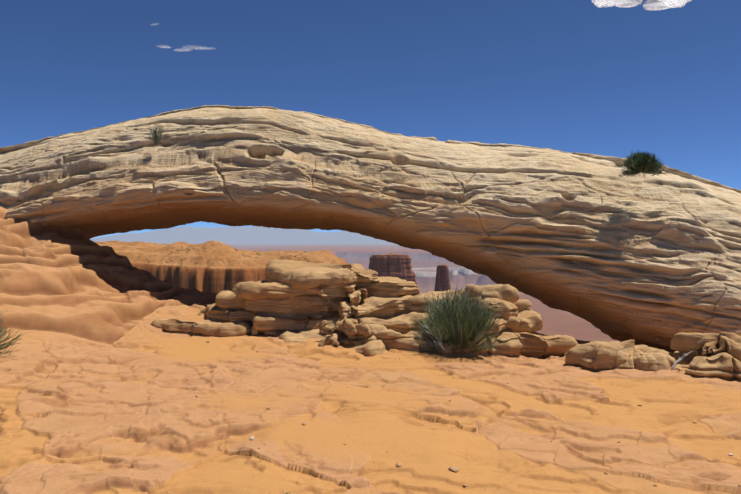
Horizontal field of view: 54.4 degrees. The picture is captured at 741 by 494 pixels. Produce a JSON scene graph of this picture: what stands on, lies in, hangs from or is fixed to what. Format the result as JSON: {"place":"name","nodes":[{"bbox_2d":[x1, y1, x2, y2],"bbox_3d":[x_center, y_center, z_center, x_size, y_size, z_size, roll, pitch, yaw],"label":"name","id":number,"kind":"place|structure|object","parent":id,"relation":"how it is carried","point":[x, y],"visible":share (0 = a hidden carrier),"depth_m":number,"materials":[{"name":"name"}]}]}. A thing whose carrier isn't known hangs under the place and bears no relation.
{"place":"outdoors","nodes":[
{"label":"outdoors","id":0,"kind":"place"},
{"bbox_2d":[174,45,211,51],"bbox_3d":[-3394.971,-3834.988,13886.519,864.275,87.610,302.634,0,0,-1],"label":"cloud","id":1,"kind":"structure","parent":0,"point":[191,48],"depth_m":13872.32,"materials":[{"name":"white"}]},
{"bbox_2d":[90,226,619,341],"bbox_3d":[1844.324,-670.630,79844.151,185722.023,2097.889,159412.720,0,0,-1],"label":"distant canyon landscape","id":2,"kind":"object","parent":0,"point":[351,247],"depth_m":17973.65,"materials":[{"name":"stone"}]},
{"bbox_2d":[93,241,347,293],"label":"cliff","id":3,"kind":"structure","parent":2,"relation":"on","point":[217,267],"depth_m":795.35,"materials":[{"name":"orange stone"}]},
{"bbox_2d":[369,253,418,291],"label":"butte","id":4,"kind":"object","parent":2,"relation":"on","point":[399,266],"depth_m":2282.20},
{"bbox_2d":[434,264,450,290],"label":"rock spire","id":5,"kind":"structure","parent":2,"relation":"on","point":[442,282],"depth_m":2442.17,"materials":[{"name":"brown stone"}]},
{"bbox_2d":[0,206,740,493],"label":"slickrock ground","id":6,"kind":"structure","parent":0,"point":[78,305],"depth_m":6.95,"materials":[{"name":"orange stone"}]},
{"bbox_2d":[0,310,28,354],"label":"shrub","id":7,"kind":"object","parent":6,"relation":"on","point":[6,338],"visible":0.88,"depth_m":8.68,"materials":[{"name":"green plant"}]},
{"bbox_2d":[150,303,313,336],"bbox_3d":[-1.922,1.367,11.440,3.065,1.247,1.735,0,0,-1],"label":"rock ledge","id":8,"kind":"object","parent":6,"relation":"on","point":[216,322],"visible":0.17,"depth_m":10.85,"materials":[{"name":"stone"}]},
{"bbox_2d":[215,259,433,344],"bbox_3d":[-0.034,1.207,11.633,4.796,1.985,2.670,0,0,-1],"label":"rock pile","id":9,"kind":"object","parent":6,"relation":"on","point":[280,295],"visible":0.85,"depth_m":11.01,"materials":[{"name":"stone"}]},
{"bbox_2d":[279,316,434,356],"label":"rocks","id":10,"kind":"object","parent":6,"relation":"on","point":[370,340],"visible":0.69,"depth_m":10.29,"materials":[{"name":"stone"}]},
{"bbox_2d":[0,341,740,493],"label":"loose stones","id":11,"kind":"object","parent":6,"relation":"on","point":[455,469],"visible":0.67,"depth_m":5.61,"materials":[{"name":"brown stone"}]},
{"bbox_2d":[0,105,740,352],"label":"rock arch","id":12,"kind":"structure","parent":6,"relation":"on","point":[598,242],"depth_m":12.77,"materials":[{"name":"stone"}]},
{"bbox_2d":[148,125,163,143],"bbox_3d":[-4.089,-2.153,13.704,0.388,0.398,0.381,0,0,-27],"label":"grass tuft","id":13,"kind":"object","parent":12,"relation":"on","point":[156,138],"visible":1,"depth_m":13.68,"materials":[{"name":"green plant"}]},
{"bbox_2d":[618,150,668,176],"bbox_3d":[4.490,-1.392,11.922,0.752,0.445,0.813,0,0,-1],"label":"shrub","id":14,"kind":"object","parent":12,"relation":"on","point":[642,162],"visible":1,"depth_m":11.79,"materials":[{"name":"green plant"}]},
{"bbox_2d":[410,283,505,353],"bbox_3d":[1.269,1.042,10.389,1.471,1.024,1.504,0,0,-1],"label":"shrub","id":15,"kind":"object","parent":6,"relation":"on","point":[467,320],"visible":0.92,"depth_m":10.11,"materials":[{"name":"green plant"}]},
{"bbox_2d":[404,284,577,358],"bbox_3d":[1.514,1.417,11.232,3.019,1.714,2.587,0,0,-1],"label":"rock pile","id":16,"kind":"object","parent":6,"relation":"on","point":[521,323],"visible":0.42,"depth_m":10.58,"materials":[{"name":"stone"}]},
{"bbox_2d":[565,340,683,370],"bbox_3d":[3.592,1.914,9.744,1.692,1.355,1.468,0,0,-33],"label":"boulder","id":17,"kind":"object","parent":6,"relation":"on","point":[610,355],"visible":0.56,"depth_m":9.35,"materials":[{"name":"stone"}]},
{"bbox_2d":[671,350,693,369],"bbox_3d":[3.906,1.592,9.214,0.540,0.527,0.061,0,0,-22],"label":"dead branch","id":18,"kind":"object","parent":17,"relation":"attached to","point":[676,362],"visible":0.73,"depth_m":9.23,"materials":[{"name":"grey wood"}]},
{"bbox_2d":[668,332,740,380],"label":"boulders","id":19,"kind":"object","parent":6,"relation":"on","point":[714,355],"visible":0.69,"depth_m":9.23,"materials":[{"name":"stone"}]},
{"bbox_2d":[0,0,740,238],"label":"sky","id":20,"kind":"structure","parent":0,"point":[579,76],"materials":[{"name":"blue"}]},
{"bbox_2d":[591,0,691,10],"bbox_3d":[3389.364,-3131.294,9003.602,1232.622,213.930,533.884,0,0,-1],"label":"cloud","id":21,"kind":"structure","parent":0,"point":[653,5],"depth_m":9030.22,"materials":[{"name":"white"}]}
]}

